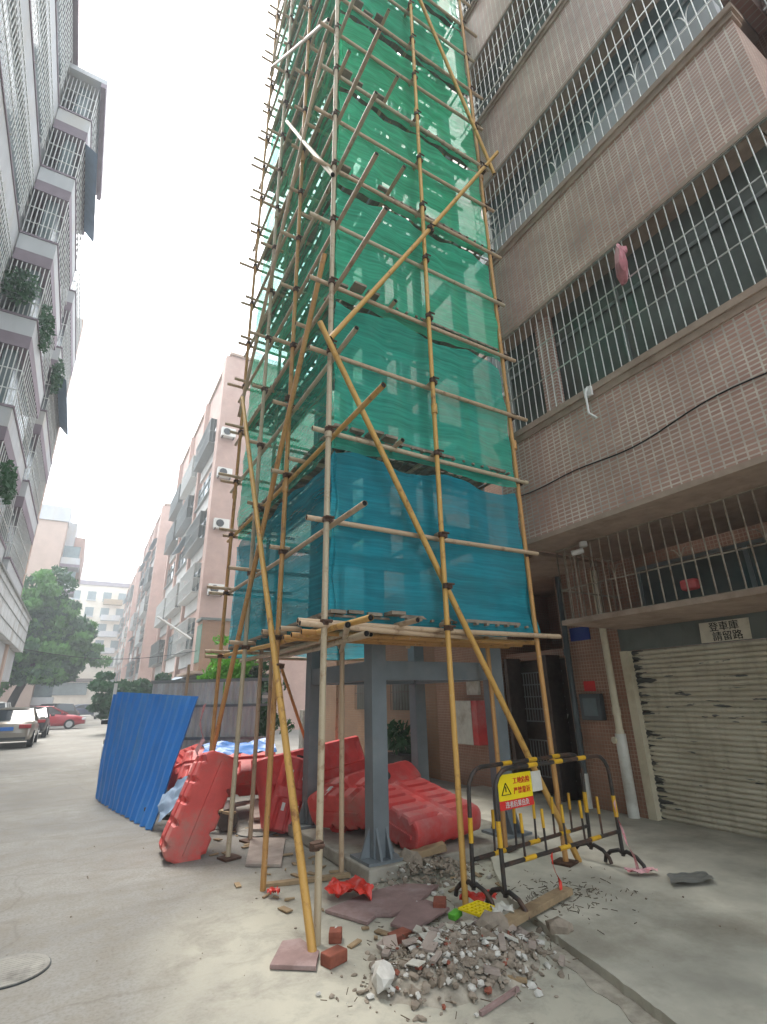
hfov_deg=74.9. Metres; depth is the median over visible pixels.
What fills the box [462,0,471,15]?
window
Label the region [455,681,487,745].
fire hose box
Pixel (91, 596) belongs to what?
window
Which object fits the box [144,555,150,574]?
window
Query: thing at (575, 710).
drain pipe
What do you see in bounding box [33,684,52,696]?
window
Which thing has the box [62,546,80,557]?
window
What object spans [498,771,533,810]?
warning sign
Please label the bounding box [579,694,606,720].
meter box
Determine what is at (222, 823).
scrap pile
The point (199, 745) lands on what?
barrier tape
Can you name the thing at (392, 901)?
board
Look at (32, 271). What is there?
window
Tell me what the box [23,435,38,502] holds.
window
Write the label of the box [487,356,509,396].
window
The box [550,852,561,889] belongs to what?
barrier tape
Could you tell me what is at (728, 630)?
plaque
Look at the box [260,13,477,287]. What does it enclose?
safety net
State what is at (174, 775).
water barrier
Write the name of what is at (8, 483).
balcony plant
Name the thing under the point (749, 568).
window
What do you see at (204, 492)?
window
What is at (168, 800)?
tarpaulin
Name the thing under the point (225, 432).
air conditioner
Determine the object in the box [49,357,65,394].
balcony plant
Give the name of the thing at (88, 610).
window
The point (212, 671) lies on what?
shrub
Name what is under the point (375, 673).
lift shaft
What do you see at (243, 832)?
manhole cover
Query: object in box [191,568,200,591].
window
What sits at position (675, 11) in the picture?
window
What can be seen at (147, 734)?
corrugated sheet
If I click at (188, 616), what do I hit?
apartment building
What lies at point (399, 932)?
brick
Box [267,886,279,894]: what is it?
carrier bag
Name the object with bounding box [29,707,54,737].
parked car
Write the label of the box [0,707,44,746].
parked car
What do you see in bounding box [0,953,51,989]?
manhole cover
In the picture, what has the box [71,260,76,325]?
window
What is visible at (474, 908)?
yellow tray
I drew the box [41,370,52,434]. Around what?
window
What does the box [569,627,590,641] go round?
house number plate
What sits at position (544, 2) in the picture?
window
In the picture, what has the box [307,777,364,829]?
water barrier
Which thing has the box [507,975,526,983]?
stick
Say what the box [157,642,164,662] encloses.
window
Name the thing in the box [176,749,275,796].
water barrier
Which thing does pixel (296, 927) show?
gravel
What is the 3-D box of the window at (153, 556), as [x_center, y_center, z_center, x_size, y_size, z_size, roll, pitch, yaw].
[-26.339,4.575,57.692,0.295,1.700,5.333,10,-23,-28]
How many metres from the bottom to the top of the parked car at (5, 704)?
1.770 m
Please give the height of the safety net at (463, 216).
1.826 m
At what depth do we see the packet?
3.65 m
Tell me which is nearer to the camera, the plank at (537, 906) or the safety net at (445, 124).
the plank at (537, 906)
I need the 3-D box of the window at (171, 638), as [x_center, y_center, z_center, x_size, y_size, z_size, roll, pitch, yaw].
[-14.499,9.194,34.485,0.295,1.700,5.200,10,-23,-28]
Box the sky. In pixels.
[43,0,398,583]
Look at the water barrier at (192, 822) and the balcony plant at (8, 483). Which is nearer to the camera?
the water barrier at (192, 822)
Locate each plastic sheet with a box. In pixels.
[490,900,513,912]
[666,871,713,883]
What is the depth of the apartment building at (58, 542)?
51.91 m
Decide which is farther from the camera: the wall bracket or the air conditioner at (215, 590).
the air conditioner at (215, 590)
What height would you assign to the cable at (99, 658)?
0.528 m
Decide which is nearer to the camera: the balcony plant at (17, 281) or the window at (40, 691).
the balcony plant at (17, 281)
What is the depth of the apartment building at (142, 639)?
55.02 m
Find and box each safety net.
[228,451,540,659]
[237,298,516,539]
[247,187,499,449]
[255,91,487,362]
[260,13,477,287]
[267,0,468,209]
[272,0,461,143]
[276,0,359,109]
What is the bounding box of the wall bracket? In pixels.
[583,386,597,418]
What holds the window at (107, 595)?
in the apartment building at (102, 603)
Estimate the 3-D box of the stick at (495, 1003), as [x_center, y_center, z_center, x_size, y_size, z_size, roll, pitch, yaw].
[0.642,2.694,2.761,0.336,0.028,0.020,15,-26,-38]
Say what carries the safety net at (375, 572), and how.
attached to the scaffold
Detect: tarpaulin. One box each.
[158,776,187,821]
[202,738,276,754]
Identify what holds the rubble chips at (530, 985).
on the road
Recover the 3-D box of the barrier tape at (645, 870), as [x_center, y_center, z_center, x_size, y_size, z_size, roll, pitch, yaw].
[2.323,3.216,4.500,0.295,0.028,0.122,-1,-20,0]
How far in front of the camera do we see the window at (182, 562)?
37.45 m
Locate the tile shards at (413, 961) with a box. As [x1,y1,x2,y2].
[380,920,518,966]
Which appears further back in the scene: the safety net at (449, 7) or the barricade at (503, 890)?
the safety net at (449, 7)
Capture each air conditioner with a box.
[207,583,224,596]
[213,518,229,531]
[216,466,232,479]
[221,426,235,440]
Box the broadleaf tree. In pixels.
[0,564,112,706]
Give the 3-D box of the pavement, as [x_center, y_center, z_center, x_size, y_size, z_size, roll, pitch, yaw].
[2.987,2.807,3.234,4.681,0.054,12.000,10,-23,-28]
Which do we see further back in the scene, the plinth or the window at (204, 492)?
the window at (204, 492)
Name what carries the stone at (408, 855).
on the road
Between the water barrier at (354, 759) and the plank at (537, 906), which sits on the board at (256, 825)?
the water barrier at (354, 759)
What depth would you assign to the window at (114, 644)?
94.75 m
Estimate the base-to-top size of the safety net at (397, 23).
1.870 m
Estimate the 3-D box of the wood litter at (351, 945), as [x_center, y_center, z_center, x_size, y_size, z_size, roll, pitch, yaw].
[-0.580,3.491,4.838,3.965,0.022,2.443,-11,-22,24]
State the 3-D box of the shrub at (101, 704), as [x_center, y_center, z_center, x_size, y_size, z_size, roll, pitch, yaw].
[-13.968,10.623,28.147,5.085,3.311,4.999,10,-23,-28]
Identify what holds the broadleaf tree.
on the road
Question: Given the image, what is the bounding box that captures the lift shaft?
[291,19,532,867]
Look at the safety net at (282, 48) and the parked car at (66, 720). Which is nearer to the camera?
the safety net at (282, 48)
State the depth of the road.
3.78 m
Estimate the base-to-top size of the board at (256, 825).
0.025 m
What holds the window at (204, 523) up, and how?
in the apartment building at (188, 616)
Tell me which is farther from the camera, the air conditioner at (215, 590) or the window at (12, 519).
the air conditioner at (215, 590)
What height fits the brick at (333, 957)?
0.068 m
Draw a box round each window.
[0,0,27,211]
[0,223,4,266]
[0,348,28,439]
[0,475,8,524]
[0,508,24,569]
[15,268,46,362]
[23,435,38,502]
[31,0,46,142]
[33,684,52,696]
[37,200,62,289]
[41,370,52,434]
[52,683,87,694]
[57,0,65,83]
[57,139,76,231]
[57,312,64,359]
[57,571,75,583]
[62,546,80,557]
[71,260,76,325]
[71,590,80,599]
[74,87,91,118]
[83,607,93,616]
[86,591,96,600]
[95,640,103,644]
[97,624,106,630]
[99,608,108,616]
[102,592,111,601]
[110,641,118,650]
[113,624,119,633]
[115,609,123,617]
[118,593,125,602]
[134,659,139,674]
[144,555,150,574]
[150,547,155,563]
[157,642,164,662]
[164,561,174,589]
[164,633,177,660]
[175,548,187,575]
[181,621,194,650]
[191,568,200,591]
[194,471,211,512]
[200,517,206,537]
[355,685,363,708]
[390,684,409,709]
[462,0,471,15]
[473,0,558,118]
[477,228,491,263]
[487,0,723,252]
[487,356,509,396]
[506,145,766,430]
[636,537,766,605]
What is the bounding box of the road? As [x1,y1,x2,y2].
[0,715,631,1023]
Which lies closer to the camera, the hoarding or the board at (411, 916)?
the board at (411, 916)
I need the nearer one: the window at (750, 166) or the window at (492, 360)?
the window at (750, 166)
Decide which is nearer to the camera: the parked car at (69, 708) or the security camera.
the security camera
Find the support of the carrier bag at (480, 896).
on the road
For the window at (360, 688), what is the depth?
13.49 m
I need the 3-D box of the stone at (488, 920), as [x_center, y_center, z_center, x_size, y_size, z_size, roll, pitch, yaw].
[0.733,2.836,3.425,0.262,0.171,0.182,10,-23,-28]
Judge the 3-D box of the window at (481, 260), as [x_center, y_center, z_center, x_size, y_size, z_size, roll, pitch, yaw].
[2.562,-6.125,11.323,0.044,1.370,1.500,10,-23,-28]
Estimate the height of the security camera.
0.163 m
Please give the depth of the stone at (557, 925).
3.44 m
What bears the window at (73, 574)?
in the apartment building at (58, 542)
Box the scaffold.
[205,0,581,952]
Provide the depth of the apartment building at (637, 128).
6.23 m
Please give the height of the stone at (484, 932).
0.142 m
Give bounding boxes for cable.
[24,649,193,658]
[521,372,766,495]
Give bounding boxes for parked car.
[0,702,10,707]
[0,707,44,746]
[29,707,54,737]
[36,706,85,728]
[39,703,78,715]
[74,704,93,715]
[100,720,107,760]
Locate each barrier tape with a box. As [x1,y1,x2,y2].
[195,704,205,755]
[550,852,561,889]
[614,800,639,872]
[623,867,657,873]
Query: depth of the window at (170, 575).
41.97 m
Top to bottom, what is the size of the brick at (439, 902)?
0.068 m
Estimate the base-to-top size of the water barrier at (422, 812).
0.525 m
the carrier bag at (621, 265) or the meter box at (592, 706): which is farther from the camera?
the meter box at (592, 706)
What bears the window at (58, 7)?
in the apartment building at (53, 103)
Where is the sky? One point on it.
(165, 284)
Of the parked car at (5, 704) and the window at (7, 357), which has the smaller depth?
the window at (7, 357)
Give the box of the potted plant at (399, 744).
[387,719,411,763]
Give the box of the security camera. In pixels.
[571,541,587,555]
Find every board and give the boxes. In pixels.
[245,838,284,866]
[248,820,262,830]
[270,938,319,970]
[325,883,438,924]
[390,899,449,932]
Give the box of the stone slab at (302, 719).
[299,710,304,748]
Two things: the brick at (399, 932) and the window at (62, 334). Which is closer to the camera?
the brick at (399, 932)
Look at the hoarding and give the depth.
10.08 m
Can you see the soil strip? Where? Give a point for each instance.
(633, 1010)
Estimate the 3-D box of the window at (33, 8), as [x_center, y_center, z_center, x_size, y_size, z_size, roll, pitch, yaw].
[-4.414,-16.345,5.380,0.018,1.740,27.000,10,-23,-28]
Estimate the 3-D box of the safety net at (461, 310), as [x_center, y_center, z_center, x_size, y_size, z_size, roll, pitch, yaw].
[-0.408,-2.486,7.979,2.532,1.823,3.758,10,-23,-28]
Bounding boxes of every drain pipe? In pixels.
[554,576,592,808]
[590,570,639,818]
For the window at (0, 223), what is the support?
in the apartment building at (53, 103)
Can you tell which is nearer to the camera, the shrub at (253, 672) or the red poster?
the red poster
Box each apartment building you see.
[0,0,107,684]
[0,504,85,706]
[69,580,129,679]
[110,565,140,681]
[124,503,171,682]
[148,352,314,735]
[325,0,766,839]
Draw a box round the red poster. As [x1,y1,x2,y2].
[583,681,595,690]
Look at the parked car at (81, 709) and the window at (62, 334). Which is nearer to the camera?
the window at (62, 334)
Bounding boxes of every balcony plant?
[0,266,41,305]
[0,459,18,504]
[37,304,56,353]
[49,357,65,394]
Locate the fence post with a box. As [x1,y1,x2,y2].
[111,683,117,702]
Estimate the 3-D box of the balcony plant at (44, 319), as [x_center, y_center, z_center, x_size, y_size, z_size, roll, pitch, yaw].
[-10.573,-5.727,15.646,0.571,1.462,1.787,10,-23,-28]
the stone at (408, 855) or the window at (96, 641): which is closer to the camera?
the stone at (408, 855)
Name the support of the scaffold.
on the road
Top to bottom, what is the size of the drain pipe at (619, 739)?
3.295 m
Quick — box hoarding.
[151,664,268,749]
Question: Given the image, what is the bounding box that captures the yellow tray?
[458,900,494,917]
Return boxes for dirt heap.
[367,941,540,1008]
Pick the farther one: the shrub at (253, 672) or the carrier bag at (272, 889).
the shrub at (253, 672)
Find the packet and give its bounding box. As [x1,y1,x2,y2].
[448,908,462,920]
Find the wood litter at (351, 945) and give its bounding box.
[209,827,499,948]
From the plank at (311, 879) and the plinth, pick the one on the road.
the plank at (311, 879)
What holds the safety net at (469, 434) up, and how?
attached to the scaffold
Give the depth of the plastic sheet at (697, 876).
4.33 m
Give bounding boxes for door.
[455,701,473,744]
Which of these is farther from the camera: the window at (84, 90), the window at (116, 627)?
the window at (116, 627)
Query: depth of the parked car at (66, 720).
33.14 m
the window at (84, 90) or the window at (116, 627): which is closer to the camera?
the window at (84, 90)
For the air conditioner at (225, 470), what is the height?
0.630 m
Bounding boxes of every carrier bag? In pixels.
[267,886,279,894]
[324,875,373,900]
[459,889,496,900]
[614,243,627,285]
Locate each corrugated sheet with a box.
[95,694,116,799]
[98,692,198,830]
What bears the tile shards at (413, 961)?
on the road
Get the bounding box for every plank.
[266,872,349,887]
[398,841,446,857]
[504,886,572,926]
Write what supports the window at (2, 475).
in the apartment building at (53, 103)
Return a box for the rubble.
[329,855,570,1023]
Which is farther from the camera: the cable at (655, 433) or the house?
the house
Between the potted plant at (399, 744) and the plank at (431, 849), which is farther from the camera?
the potted plant at (399, 744)
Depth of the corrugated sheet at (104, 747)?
9.24 m
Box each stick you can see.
[479,986,519,1016]
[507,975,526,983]
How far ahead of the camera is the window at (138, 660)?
54.20 m
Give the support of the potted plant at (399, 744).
on the road
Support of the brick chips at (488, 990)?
on the dirt heap
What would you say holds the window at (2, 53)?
in the apartment building at (53, 103)
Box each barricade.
[454,752,612,904]
[485,754,646,919]
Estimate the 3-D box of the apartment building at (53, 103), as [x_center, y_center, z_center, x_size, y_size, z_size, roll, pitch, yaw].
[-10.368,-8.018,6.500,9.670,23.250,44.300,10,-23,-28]
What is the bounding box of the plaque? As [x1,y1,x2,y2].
[699,617,751,642]
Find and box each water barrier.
[159,750,238,863]
[167,744,203,790]
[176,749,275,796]
[256,735,364,829]
[263,755,302,833]
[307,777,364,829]
[330,760,420,832]
[359,777,480,849]
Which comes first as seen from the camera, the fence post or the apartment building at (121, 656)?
the fence post
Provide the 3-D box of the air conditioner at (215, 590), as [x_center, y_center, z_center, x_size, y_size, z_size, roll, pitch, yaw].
[-9.256,4.316,27.561,0.840,0.630,0.540,10,-23,-28]
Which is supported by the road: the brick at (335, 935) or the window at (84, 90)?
the brick at (335, 935)
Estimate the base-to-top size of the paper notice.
0.156 m
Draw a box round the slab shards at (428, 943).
[376,918,564,976]
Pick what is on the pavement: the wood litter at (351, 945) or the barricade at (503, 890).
the barricade at (503, 890)
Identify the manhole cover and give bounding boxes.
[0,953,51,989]
[236,828,276,836]
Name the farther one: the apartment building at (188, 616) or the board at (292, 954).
the apartment building at (188, 616)
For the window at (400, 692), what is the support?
in the apartment building at (637, 128)
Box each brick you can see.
[320,944,346,969]
[329,926,341,943]
[387,927,411,944]
[433,896,446,907]
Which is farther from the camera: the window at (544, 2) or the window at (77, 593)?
the window at (77, 593)
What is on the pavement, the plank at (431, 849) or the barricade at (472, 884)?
the barricade at (472, 884)
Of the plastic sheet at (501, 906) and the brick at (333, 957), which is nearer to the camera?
the brick at (333, 957)
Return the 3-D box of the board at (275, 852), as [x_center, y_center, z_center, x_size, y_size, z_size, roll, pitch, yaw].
[-1.322,3.771,5.568,0.417,0.026,1.156,2,-20,-8]
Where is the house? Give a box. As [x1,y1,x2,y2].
[52,672,107,704]
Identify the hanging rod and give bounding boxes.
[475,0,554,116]
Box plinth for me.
[286,819,539,883]
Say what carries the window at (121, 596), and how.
in the apartment building at (102, 603)
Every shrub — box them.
[85,670,171,720]
[196,635,258,691]
[209,660,294,740]
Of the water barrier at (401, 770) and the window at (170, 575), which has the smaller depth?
the water barrier at (401, 770)
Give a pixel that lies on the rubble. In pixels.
(522, 946)
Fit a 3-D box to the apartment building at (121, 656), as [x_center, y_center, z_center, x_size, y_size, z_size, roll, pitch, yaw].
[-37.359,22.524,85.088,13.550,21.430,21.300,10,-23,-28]
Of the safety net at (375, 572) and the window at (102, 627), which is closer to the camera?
the safety net at (375, 572)
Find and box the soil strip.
[546,945,662,1023]
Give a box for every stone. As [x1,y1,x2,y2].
[372,959,394,993]
[399,847,422,874]
[475,910,508,932]
[476,928,498,946]
[545,916,573,934]
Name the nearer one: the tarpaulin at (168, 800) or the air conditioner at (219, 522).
the tarpaulin at (168, 800)
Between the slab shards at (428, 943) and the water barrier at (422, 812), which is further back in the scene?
the water barrier at (422, 812)
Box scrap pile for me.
[144,798,259,831]
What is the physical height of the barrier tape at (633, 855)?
0.570 m
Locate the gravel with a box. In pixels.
[70,839,736,975]
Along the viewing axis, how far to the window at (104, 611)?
95.64 m
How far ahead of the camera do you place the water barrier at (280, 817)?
6.46 m
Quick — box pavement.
[448,785,766,1023]
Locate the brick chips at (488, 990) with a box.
[382,927,540,1009]
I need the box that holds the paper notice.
[530,770,542,791]
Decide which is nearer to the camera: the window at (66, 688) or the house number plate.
the house number plate
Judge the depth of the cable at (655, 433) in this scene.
5.12 m
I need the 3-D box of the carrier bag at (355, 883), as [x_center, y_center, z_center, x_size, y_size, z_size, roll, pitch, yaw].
[-0.290,3.203,4.280,0.435,0.111,0.337,-5,-21,10]
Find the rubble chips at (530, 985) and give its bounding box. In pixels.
[308,855,556,1016]
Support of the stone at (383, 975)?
on the rubble
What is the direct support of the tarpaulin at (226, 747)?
on the water barrier at (244, 777)
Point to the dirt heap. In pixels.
(459, 995)
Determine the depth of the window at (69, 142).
17.21 m
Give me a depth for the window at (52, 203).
16.21 m
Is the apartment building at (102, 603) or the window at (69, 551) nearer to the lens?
the window at (69, 551)

